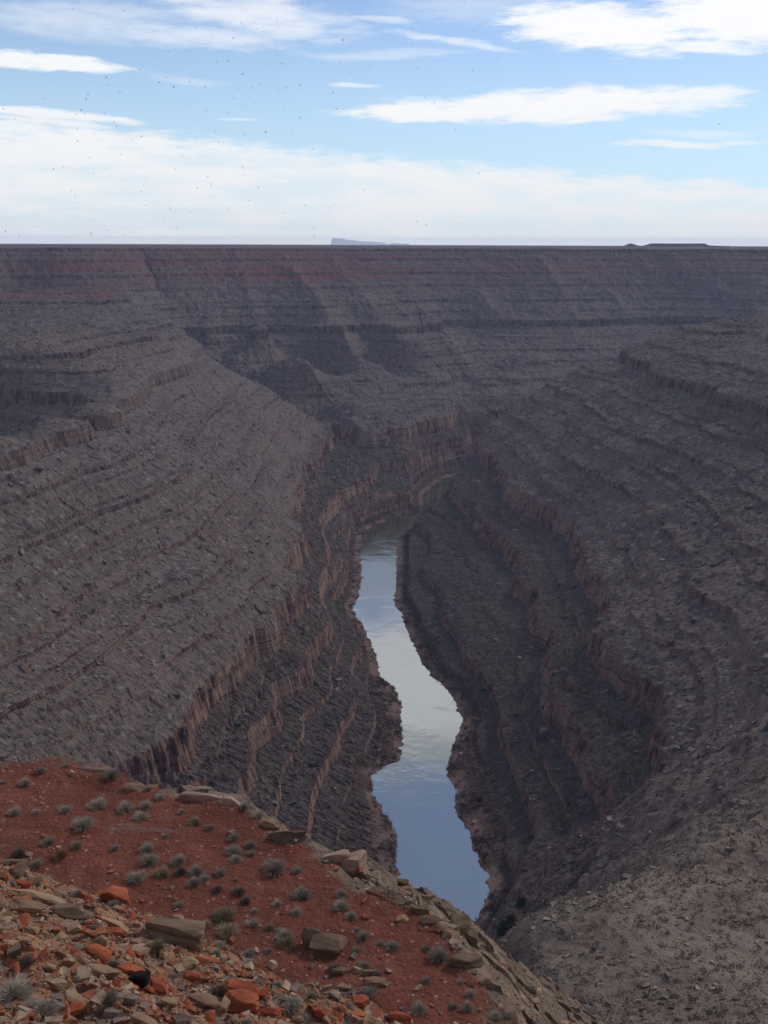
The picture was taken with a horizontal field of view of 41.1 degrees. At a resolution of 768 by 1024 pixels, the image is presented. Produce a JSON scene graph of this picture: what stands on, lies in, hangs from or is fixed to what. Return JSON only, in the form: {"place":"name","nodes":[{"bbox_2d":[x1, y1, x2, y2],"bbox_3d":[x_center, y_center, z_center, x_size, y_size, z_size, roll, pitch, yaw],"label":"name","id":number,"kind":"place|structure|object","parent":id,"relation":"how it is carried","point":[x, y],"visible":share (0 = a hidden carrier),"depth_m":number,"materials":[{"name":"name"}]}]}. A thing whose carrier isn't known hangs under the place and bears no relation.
{"place":"outdoors","nodes":[
{"label":"outdoors","id":0,"kind":"place"},
{"bbox_2d":[0,755,603,1023],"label":"terrace ground","id":1,"kind":"structure","parent":0,"point":[412,935],"depth_m":24.47,"materials":[{"name":"red soil"}]},
{"bbox_2d":[2,859,27,865],"bbox_3d":[-8.783,8.324,24.329,0.614,0.183,0.202,4,14,-8],"label":"ledge","id":2,"kind":"object","parent":1,"relation":"on","point":[15,861],"visible":0.62,"depth_m":24.26,"materials":[{"name":"brown stone"}]},
{"bbox_2d":[9,844,26,858],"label":"desert bush","id":3,"kind":"object","parent":1,"relation":"on","point":[18,852],"visible":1,"depth_m":25.93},
{"bbox_2d":[12,862,25,876],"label":"stone","id":4,"kind":"object","parent":1,"relation":"on","point":[19,868],"visible":1,"depth_m":23.16,"materials":[{"name":"brown stone"}]},
{"bbox_2d":[0,970,41,1004],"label":"desert bush","id":5,"kind":"object","parent":1,"relation":"on","point":[14,990],"visible":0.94,"depth_m":13.63,"materials":[{"name":"plant"}]},
{"bbox_2d":[15,879,32,888],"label":"rock","id":6,"kind":"object","parent":1,"relation":"on","point":[23,884],"visible":0.95,"depth_m":22.69,"materials":[{"name":"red stone"}]},
{"bbox_2d":[18,913,29,925],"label":"stone","id":7,"kind":"object","parent":1,"relation":"on","point":[24,918],"visible":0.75,"depth_m":18.20,"materials":[{"name":"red stone"}]},
{"bbox_2d":[12,951,37,970],"bbox_3d":[-5.434,6.724,15.380,0.434,0.250,0.434,0,15,-2],"label":"desert bush","id":8,"kind":"object","parent":1,"relation":"on","point":[24,961],"visible":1,"depth_m":15.38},
{"bbox_2d":[9,898,48,914],"bbox_3d":[-6.714,7.470,19.341,0.738,0.195,0.216,17,12,-11],"label":"slab","id":9,"kind":"object","parent":1,"relation":"on","point":[30,907],"depth_m":19.30,"materials":[{"name":"beige stone"}]},
{"bbox_2d":[27,857,43,870],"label":"desert bush","id":10,"kind":"object","parent":1,"relation":"on","point":[36,864],"visible":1,"depth_m":25.51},
{"bbox_2d":[12,889,66,905],"bbox_3d":[-7.018,7.829,20.797,1.236,0.239,0.265,13,16,7],"label":"slab","id":11,"kind":"object","parent":1,"relation":"on","point":[47,899],"depth_m":20.71,"materials":[{"name":"beige stone"}]},
{"bbox_2d":[25,994,64,1021],"bbox_3d":[-4.473,6.472,13.402,0.712,0.290,0.555,-2,15,-7],"label":"desert bush","id":12,"kind":"object","parent":1,"relation":"on","point":[46,1009],"visible":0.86,"depth_m":13.42,"materials":[{"name":"plant"}]},
{"bbox_2d":[38,835,57,845],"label":"desert bush","id":13,"kind":"object","parent":1,"relation":"on","point":[47,841],"visible":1,"depth_m":26.46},
{"bbox_2d":[46,978,67,989],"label":"rock","id":14,"kind":"object","parent":1,"relation":"on","point":[58,984],"visible":1,"depth_m":14.64,"materials":[{"name":"beige stone"}]},
{"bbox_2d":[51,846,69,861],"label":"desert bush","id":15,"kind":"object","parent":1,"relation":"on","point":[59,854],"visible":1,"depth_m":25.89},
{"bbox_2d":[57,803,73,815],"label":"desert bush","id":16,"kind":"object","parent":1,"relation":"on","point":[65,809],"visible":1,"depth_m":27.94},
{"bbox_2d":[51,903,85,918],"bbox_3d":[-6.147,7.798,19.958,0.654,0.250,0.277,9,13,-13],"label":"slab","id":17,"kind":"object","parent":1,"relation":"on","point":[67,910],"depth_m":19.89,"materials":[{"name":"grey stone"}]},
{"bbox_2d":[62,957,74,966],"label":"rock","id":18,"kind":"object","parent":1,"relation":"on","point":[68,961],"visible":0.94,"depth_m":16.67,"materials":[{"name":"beige stone"}]},
{"bbox_2d":[58,990,89,1004],"bbox_3d":[-4.323,6.830,14.296,0.556,0.178,0.197,18,17,6],"label":"slab","id":19,"kind":"object","parent":1,"relation":"on","point":[71,996],"depth_m":14.27,"materials":[{"name":"beige stone"}]},
{"bbox_2d":[69,1001,86,1015],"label":"stone","id":20,"kind":"object","parent":1,"relation":"on","point":[77,1007],"visible":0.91,"depth_m":14.13,"materials":[{"name":"red stone"}]},
{"bbox_2d":[70,814,95,832],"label":"desert bush","id":21,"kind":"object","parent":1,"relation":"on","point":[84,823],"visible":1,"depth_m":27.08,"materials":[{"name":"plant"}]},
{"bbox_2d":[78,766,107,771],"bbox_3d":[-8.554,7.558,30.067,1.016,0.197,0.186,3,15,6],"label":"ledge","id":22,"kind":"object","parent":1,"relation":"on","point":[89,768],"visible":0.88,"depth_m":29.99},
{"bbox_2d":[84,796,107,809],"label":"desert bush","id":23,"kind":"object","parent":1,"relation":"on","point":[98,803],"visible":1,"depth_m":28.24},
{"bbox_2d":[86,943,112,964],"bbox_3d":[-5.043,7.821,18.125,0.437,0.221,0.244,21,17,5],"label":"rock","id":24,"kind":"object","parent":1,"relation":"on","point":[103,953],"visible":0.95,"depth_m":18.06,"materials":[{"name":"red stone"}]},
{"bbox_2d":[91,935,108,947],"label":"rock","id":25,"kind":"object","parent":1,"relation":"on","point":[101,940],"visible":0.77,"depth_m":18.44,"materials":[{"name":"beige stone"}]},
{"bbox_2d":[84,963,120,978],"bbox_3d":[-4.387,7.130,15.838,0.626,0.200,0.222,6,15,2],"label":"slab","id":26,"kind":"object","parent":1,"relation":"on","point":[106,971],"depth_m":15.80,"materials":[{"name":"beige stone"}]},
{"bbox_2d":[90,986,122,1015],"bbox_3d":[-3.887,6.767,14.259,0.613,0.288,0.542,-1,15,-3],"label":"desert bush","id":27,"kind":"object","parent":1,"relation":"on","point":[113,998],"visible":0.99,"depth_m":14.29,"materials":[{"name":"plant"}]},
{"bbox_2d":[101,767,121,779],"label":"desert bush","id":28,"kind":"object","parent":1,"relation":"on","point":[109,774],"visible":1,"depth_m":29.62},
{"bbox_2d":[94,885,129,903],"bbox_3d":[-6.408,9.048,24.188,0.929,0.471,0.522,7,14,-9],"label":"block","id":29,"kind":"object","parent":1,"relation":"on","point":[119,894],"depth_m":24.02,"materials":[{"name":"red stone"}]},
{"bbox_2d":[101,916,128,934],"bbox_3d":[-5.433,8.274,20.559,0.670,0.192,0.213,26,12,-10],"label":"slab","id":30,"kind":"object","parent":1,"relation":"on","point":[110,922],"depth_m":20.50,"materials":[{"name":"beige stone"}]},
{"bbox_2d":[106,927,126,937],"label":"slab","id":31,"kind":"object","parent":1,"relation":"on","point":[116,931],"depth_m":20.06,"materials":[{"name":"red stone"}]},
{"bbox_2d":[115,799,134,812],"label":"desert bush","id":32,"kind":"object","parent":1,"relation":"on","point":[124,806],"visible":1,"depth_m":28.01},
{"bbox_2d":[118,963,145,974],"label":"rock","id":33,"kind":"object","parent":1,"relation":"on","point":[129,969],"visible":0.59,"depth_m":17.64,"materials":[{"name":"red stone"}]},
{"bbox_2d":[122,783,143,791],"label":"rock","id":34,"kind":"object","parent":1,"relation":"on","point":[128,787],"visible":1,"depth_m":29.03,"materials":[{"name":"beige stone"}]},
{"bbox_2d":[123,869,148,885],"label":"desert bush","id":35,"kind":"object","parent":1,"relation":"on","point":[136,877],"visible":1,"depth_m":24.94,"materials":[{"name":"plant"}]},
{"bbox_2d":[128,970,150,987],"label":"rock","id":36,"kind":"object","parent":1,"relation":"on","point":[140,978],"visible":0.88,"depth_m":17.33,"materials":[{"name":"stone"}]},
{"bbox_2d":[131,945,149,955],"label":"rock","id":37,"kind":"object","parent":1,"relation":"on","point":[144,950],"visible":0.79,"depth_m":18.91,"materials":[{"name":"beige stone"}]},
{"bbox_2d":[131,810,151,821],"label":"desert bush","id":38,"kind":"object","parent":1,"relation":"on","point":[139,816],"visible":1,"depth_m":27.55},
{"bbox_2d":[130,1010,156,1023],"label":"rock","id":39,"kind":"object","parent":1,"relation":"on","point":[138,1017],"visible":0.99,"depth_m":13.93,"materials":[{"name":"beige stone"}]},
{"bbox_2d":[138,798,151,809],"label":"desert bush","id":40,"kind":"object","parent":1,"relation":"on","point":[144,804],"visible":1,"depth_m":28.12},
{"bbox_2d":[136,840,154,853],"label":"desert bush","id":41,"kind":"object","parent":1,"relation":"on","point":[145,847],"visible":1,"depth_m":26.07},
{"bbox_2d":[137,853,159,866],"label":"desert bush","id":42,"kind":"object","parent":1,"relation":"on","point":[146,860],"visible":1,"depth_m":25.58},
{"bbox_2d":[145,937,167,952],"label":"desert bush","id":43,"kind":"object","parent":1,"relation":"on","point":[156,945],"visible":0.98,"depth_m":19.32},
{"bbox_2d":[150,979,168,995],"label":"rock","id":44,"kind":"object","parent":1,"relation":"on","point":[159,986],"visible":1,"depth_m":17.41,"materials":[{"name":"red stone"}]},
{"bbox_2d":[151,863,170,877],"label":"desert bush","id":45,"kind":"object","parent":1,"relation":"on","point":[162,872],"visible":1,"depth_m":25.08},
{"bbox_2d":[155,996,179,1009],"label":"rock","id":46,"kind":"object","parent":1,"relation":"on","point":[171,1002],"visible":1,"depth_m":15.05,"materials":[{"name":"beige stone"}]},
{"bbox_2d":[145,917,205,949],"bbox_3d":[-4.162,8.339,20.340,1.187,0.493,0.546,13,13,-7],"label":"slab","id":47,"kind":"object","parent":1,"relation":"on","point":[174,932],"depth_m":20.13,"materials":[{"name":"brown stone"}]},
{"bbox_2d":[166,853,185,865],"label":"desert bush","id":48,"kind":"object","parent":1,"relation":"on","point":[177,859],"visible":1,"depth_m":25.56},
{"bbox_2d":[182,956,198,968],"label":"rock","id":49,"kind":"object","parent":1,"relation":"on","point":[191,959],"visible":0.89,"depth_m":19.55,"materials":[{"name":"beige stone"}]},
{"bbox_2d":[184,971,200,981],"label":"rock","id":50,"kind":"object","parent":1,"relation":"on","point":[192,976],"visible":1,"depth_m":19.25,"materials":[{"name":"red stone"}]},
{"bbox_2d":[185,875,200,888],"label":"desert bush","id":51,"kind":"object","parent":1,"relation":"on","point":[192,882],"visible":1,"depth_m":24.65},
{"bbox_2d":[188,815,203,825],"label":"desert bush","id":52,"kind":"object","parent":1,"relation":"on","point":[192,821],"visible":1,"depth_m":27.32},
{"bbox_2d":[187,862,207,875],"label":"desert bush","id":53,"kind":"object","parent":1,"relation":"on","point":[197,869],"visible":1,"depth_m":25.12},
{"bbox_2d":[178,791,222,801],"bbox_3d":[-5.018,7.958,28.490,1.488,0.262,0.248,3,15,6],"label":"ledge","id":54,"kind":"object","parent":1,"relation":"on","point":[190,796],"visible":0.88,"depth_m":28.42,"materials":[{"name":"stone"}]},
{"bbox_2d":[186,992,221,1008],"bbox_3d":[-3.104,8.519,17.777,0.675,0.231,0.256,25,13,-6],"label":"slab","id":55,"kind":"object","parent":1,"relation":"on","point":[207,1001],"depth_m":17.73,"materials":[{"name":"beige stone"}]},
{"bbox_2d":[194,956,219,965],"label":"slab","id":56,"kind":"object","parent":1,"relation":"on","point":[202,960],"depth_m":19.82,"materials":[{"name":"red stone"}]},
{"bbox_2d":[204,1010,215,1023],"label":"stone","id":57,"kind":"object","parent":1,"relation":"on","point":[210,1016],"visible":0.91,"depth_m":16.43,"materials":[{"name":"red stone"}]},
{"bbox_2d":[208,980,226,997],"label":"desert bush","id":58,"kind":"object","parent":1,"relation":"on","point":[218,992],"visible":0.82,"depth_m":18.26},
{"bbox_2d":[210,903,237,924],"bbox_3d":[-3.687,9.183,23.458,0.810,0.404,0.810,-1,15,-6],"label":"desert bush","id":59,"kind":"object","parent":1,"relation":"on","point":[222,915],"visible":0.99,"depth_m":23.48,"materials":[{"name":"plant"}]},
{"bbox_2d":[213,921,242,939],"bbox_3d":[-3.488,9.341,22.895,0.746,0.324,0.730,1,15,4],"label":"desert bush","id":60,"kind":"object","parent":1,"relation":"on","point":[226,931],"visible":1,"depth_m":22.94,"materials":[{"name":"plant"}]},
{"bbox_2d":[219,795,240,805],"bbox_3d":[-4.217,7.983,28.188,0.641,0.259,0.245,4,15,10],"label":"ledge","id":61,"kind":"object","parent":1,"relation":"on","point":[230,800],"visible":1,"depth_m":28.12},
{"bbox_2d":[224,843,243,855],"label":"desert bush","id":62,"kind":"object","parent":1,"relation":"on","point":[234,850],"visible":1,"depth_m":26.03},
{"bbox_2d":[230,884,247,897],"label":"desert bush","id":63,"kind":"object","parent":1,"relation":"on","point":[239,890],"visible":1,"depth_m":24.44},
{"bbox_2d":[225,988,258,1013],"bbox_3d":[-2.457,8.494,17.677,0.602,0.339,0.376,4,14,-4],"label":"boulder","id":64,"kind":"object","parent":1,"relation":"on","point":[241,999],"visible":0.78,"depth_m":17.57,"materials":[{"name":"red stone"}]},
{"bbox_2d":[225,978,259,991],"bbox_3d":[-2.511,8.382,18.081,0.612,0.232,0.258,18,10,-15],"label":"rock","id":65,"kind":"object","parent":1,"relation":"on","point":[232,983],"visible":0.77,"depth_m":18.01,"materials":[{"name":"red stone"}]},
{"bbox_2d":[244,917,261,928],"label":"desert bush","id":66,"kind":"object","parent":1,"relation":"on","point":[253,923],"visible":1,"depth_m":23.28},
{"bbox_2d":[250,809,267,819],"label":"desert bush","id":67,"kind":"object","parent":1,"relation":"on","point":[256,814],"visible":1,"depth_m":27.72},
{"bbox_2d":[260,1007,280,1018],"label":"rock","id":68,"kind":"object","parent":1,"relation":"on","point":[266,1011],"visible":1,"depth_m":17.64,"materials":[{"name":"red stone"}]},
{"bbox_2d":[262,819,280,828],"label":"rock","id":69,"kind":"object","parent":1,"relation":"on","point":[271,824],"visible":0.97,"depth_m":27.19,"materials":[{"name":"beige stone"}]},
{"bbox_2d":[260,856,288,878],"bbox_3d":[-2.684,8.695,25.273,0.886,0.439,1.043,-4,15,-14],"label":"desert bush","id":70,"kind":"object","parent":1,"relation":"on","point":[276,868],"visible":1,"depth_m":25.23,"materials":[{"name":"plant"}]},
{"bbox_2d":[275,927,295,942],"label":"desert bush","id":71,"kind":"object","parent":1,"relation":"on","point":[281,934],"visible":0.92,"depth_m":22.85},
{"bbox_2d":[275,934,296,949],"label":"desert bush","id":72,"kind":"object","parent":1,"relation":"on","point":[287,941],"visible":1,"depth_m":22.63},
{"bbox_2d":[0,754,572,1023],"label":"rubble","id":73,"kind":"object","parent":1,"relation":"on","point":[23,1010],"visible":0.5,"depth_m":19.00,"materials":[{"name":"stone"}]},
{"bbox_2d":[268,830,305,843],"bbox_3d":[-2.517,8.467,26.589,0.984,0.440,0.416,1,15,-4],"label":"rock","id":74,"kind":"object","parent":1,"relation":"on","point":[286,837],"visible":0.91,"depth_m":26.49,"materials":[{"name":"brown stone"}]},
{"bbox_2d":[280,992,306,1012],"bbox_3d":[-1.660,8.637,18.092,0.540,0.251,0.611,13,19,40],"label":"desert bush","id":75,"kind":"object","parent":1,"relation":"on","point":[292,1005],"visible":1,"depth_m":18.06,"materials":[{"name":"plant"}]},
{"bbox_2d":[290,884,313,900],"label":"desert bush","id":76,"kind":"object","parent":1,"relation":"on","point":[302,893],"visible":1,"depth_m":24.32,"materials":[{"name":"plant"}]},
{"bbox_2d":[302,927,320,948],"bbox_3d":[-1.620,9.436,22.628,0.433,0.581,0.325,6,15,2],"label":"boulder","id":77,"kind":"object","parent":1,"relation":"on","point":[307,933],"visible":0.67,"depth_m":22.52,"materials":[{"name":"brown stone"}]},
{"bbox_2d":[304,989,318,1000],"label":"desert bush","id":78,"kind":"object","parent":1,"relation":"on","point":[311,994],"visible":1,"depth_m":18.65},
{"bbox_2d":[313,1006,327,1017],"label":"rock","id":79,"kind":"object","parent":1,"relation":"on","point":[319,1012],"visible":1,"depth_m":18.17,"materials":[{"name":"red stone"}]},
{"bbox_2d":[309,932,347,957],"bbox_3d":[-1.224,9.540,22.477,0.825,0.537,0.595,7,15,5],"label":"boulder","id":80,"kind":"object","parent":1,"relation":"on","point":[325,945],"visible":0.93,"depth_m":22.26,"materials":[{"name":"brown stone"}]},
{"bbox_2d":[322,849,349,864],"bbox_3d":[-1.224,8.732,25.832,0.738,0.382,0.361,-1,15,-10],"label":"ledge","id":81,"kind":"object","parent":1,"relation":"on","point":[339,856],"visible":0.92,"depth_m":25.71,"materials":[{"name":"stone"}]},
{"bbox_2d":[331,966,348,975],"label":"rock","id":82,"kind":"object","parent":1,"relation":"on","point":[338,971],"visible":1,"depth_m":21.68,"materials":[{"name":"brown stone"}]},
{"bbox_2d":[331,898,349,911],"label":"desert bush","id":83,"kind":"object","parent":1,"relation":"on","point":[341,904],"visible":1,"depth_m":23.77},
{"bbox_2d":[333,887,348,898],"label":"desert bush","id":84,"kind":"object","parent":1,"relation":"on","point":[342,893],"visible":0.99,"depth_m":24.27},
{"bbox_2d":[334,983,351,991],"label":"boulder","id":85,"kind":"object","parent":1,"relation":"on","point":[343,987],"visible":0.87,"depth_m":20.71,"materials":[{"name":"brown stone"}]},
{"bbox_2d":[341,849,366,875],"bbox_3d":[-0.773,8.937,25.980,0.744,0.615,0.558,0,15,-7],"label":"boulder","id":86,"kind":"object","parent":1,"relation":"on","point":[354,862],"visible":0.79,"depth_m":25.73,"materials":[{"name":"stone"}]},
{"bbox_2d":[352,994,368,1007],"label":"boulder","id":87,"kind":"object","parent":1,"relation":"on","point":[360,1000],"visible":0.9,"depth_m":19.51,"materials":[{"name":"red stone"}]},
{"bbox_2d":[356,928,371,942],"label":"desert bush","id":88,"kind":"object","parent":1,"relation":"on","point":[362,935],"visible":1,"depth_m":22.79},
{"bbox_2d":[358,969,376,975],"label":"slab","id":89,"kind":"object","parent":1,"relation":"on","point":[365,972],"depth_m":21.67,"materials":[{"name":"brown stone"}]},
{"bbox_2d":[357,985,378,999],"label":"desert bush","id":90,"kind":"object","parent":1,"relation":"on","point":[370,992],"visible":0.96,"depth_m":21.13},
{"bbox_2d":[364,976,385,987],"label":"slab","id":91,"kind":"object","parent":1,"relation":"on","point":[377,982],"depth_m":21.32,"materials":[{"name":"beige stone"}]},
{"bbox_2d":[384,938,403,951],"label":"desert bush","id":92,"kind":"object","parent":1,"relation":"on","point":[393,946],"visible":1,"depth_m":22.52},
{"bbox_2d":[388,1011,411,1023],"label":"boulder","id":93,"kind":"object","parent":1,"relation":"on","point":[401,1017],"visible":0.95,"depth_m":19.89,"materials":[{"name":"red stone"}]},
{"bbox_2d":[410,905,428,914],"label":"slab","id":94,"kind":"object","parent":1,"relation":"on","point":[419,910],"depth_m":23.71,"materials":[{"name":"brown stone"}]},
{"bbox_2d":[410,999,428,1015],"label":"desert bush","id":95,"kind":"object","parent":1,"relation":"on","point":[419,1006],"visible":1,"depth_m":20.65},
{"bbox_2d":[420,916,439,924],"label":"slab","id":96,"kind":"object","parent":1,"relation":"on","point":[429,920],"depth_m":23.32,"materials":[{"name":"brown stone"}]},
{"bbox_2d":[425,941,449,962],"bbox_3d":[1.210,9.545,22.213,0.686,0.321,0.747,9,17,30],"label":"desert bush","id":97,"kind":"object","parent":1,"relation":"on","point":[440,953],"visible":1,"depth_m":22.19,"materials":[{"name":"plant"}]},
{"bbox_2d":[442,929,459,938],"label":"slab","id":98,"kind":"object","parent":1,"relation":"on","point":[448,933],"depth_m":22.93,"materials":[{"name":"beige stone"}]},
{"bbox_2d":[449,914,470,933],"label":"slab","id":99,"kind":"object","parent":1,"relation":"on","point":[463,921],"depth_m":23.41,"materials":[{"name":"brown stone"}]},
{"bbox_2d":[449,952,482,967],"bbox_3d":[1.765,9.689,21.997,0.730,0.337,0.319,4,15,10],"label":"boulder","id":100,"kind":"object","parent":1,"relation":"on","point":[467,959],"visible":0.98,"depth_m":21.89,"materials":[{"name":"brown stone"}]},
{"bbox_2d":[460,997,475,1012],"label":"desert bush","id":101,"kind":"object","parent":1,"relation":"on","point":[466,1005],"visible":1,"depth_m":20.73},
{"bbox_2d":[464,928,477,944],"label":"crag","id":102,"kind":"structure","parent":1,"relation":"on","point":[471,934],"depth_m":25.81,"materials":[{"name":"brown stone"}]},
{"bbox_2d":[0,244,767,1023],"bbox_3d":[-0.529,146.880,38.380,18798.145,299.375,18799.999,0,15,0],"label":"canyon terrain","id":103,"kind":"structure","parent":0,"point":[384,334],"depth_m":738.77,"materials":[{"name":"stone"}]},
{"bbox_2d":[331,238,386,244],"bbox_3d":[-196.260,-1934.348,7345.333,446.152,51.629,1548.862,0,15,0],"label":"mesa","id":104,"kind":"structure","parent":103,"relation":"on","point":[338,241],"depth_m":6701.64,"materials":[{"name":"stone"}]},
{"bbox_2d":[0,293,767,1022],"bbox_3d":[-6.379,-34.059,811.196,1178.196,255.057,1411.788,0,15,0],"label":"talus boulders","id":105,"kind":"object","parent":103,"relation":"on","point":[474,821],"visible":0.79,"depth_m":555.31,"materials":[{"name":"stone"}]},
{"bbox_2d":[343,506,527,930],"bbox_3d":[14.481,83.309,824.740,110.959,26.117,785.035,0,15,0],"label":"riverbank scrub","id":106,"kind":"object","parent":103,"relation":"on","point":[475,840],"visible":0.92,"depth_m":615.17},
{"bbox_2d":[495,920,510,936],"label":"juniper tree","id":107,"kind":"object","parent":103,"relation":"on","point":[502,926],"visible":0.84,"depth_m":389.09,"materials":[{"name":"green plant"}]},
{"bbox_2d":[495,788,767,1023],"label":"slope scrub","id":108,"kind":"object","parent":103,"relation":"on","point":[716,834],"visible":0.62,"depth_m":223.90,"materials":[{"name":"plant"}]},
{"bbox_2d":[499,851,767,1023],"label":"bench stones","id":109,"kind":"object","parent":103,"relation":"on","point":[641,1008],"visible":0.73,"depth_m":217.69,"materials":[{"name":"stone"}]},
{"bbox_2d":[0,0,767,245],"label":"sky","id":110,"kind":"structure","parent":0,"point":[579,122],"materials":[{"name":"blue"}]},
{"bbox_2d":[352,477,489,921],"bbox_3d":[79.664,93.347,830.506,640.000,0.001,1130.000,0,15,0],"label":"river","id":111,"kind":"structure","parent":0,"point":[415,790],"depth_m":621.37,"materials":[{"name":"liquid"}]},
{"bbox_2d":[644,243,730,246],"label":"butte","id":112,"kind":"object","parent":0,"point":[678,245],"visible":0.54,"depth_m":3019.69,"materials":[{"name":"stone"}]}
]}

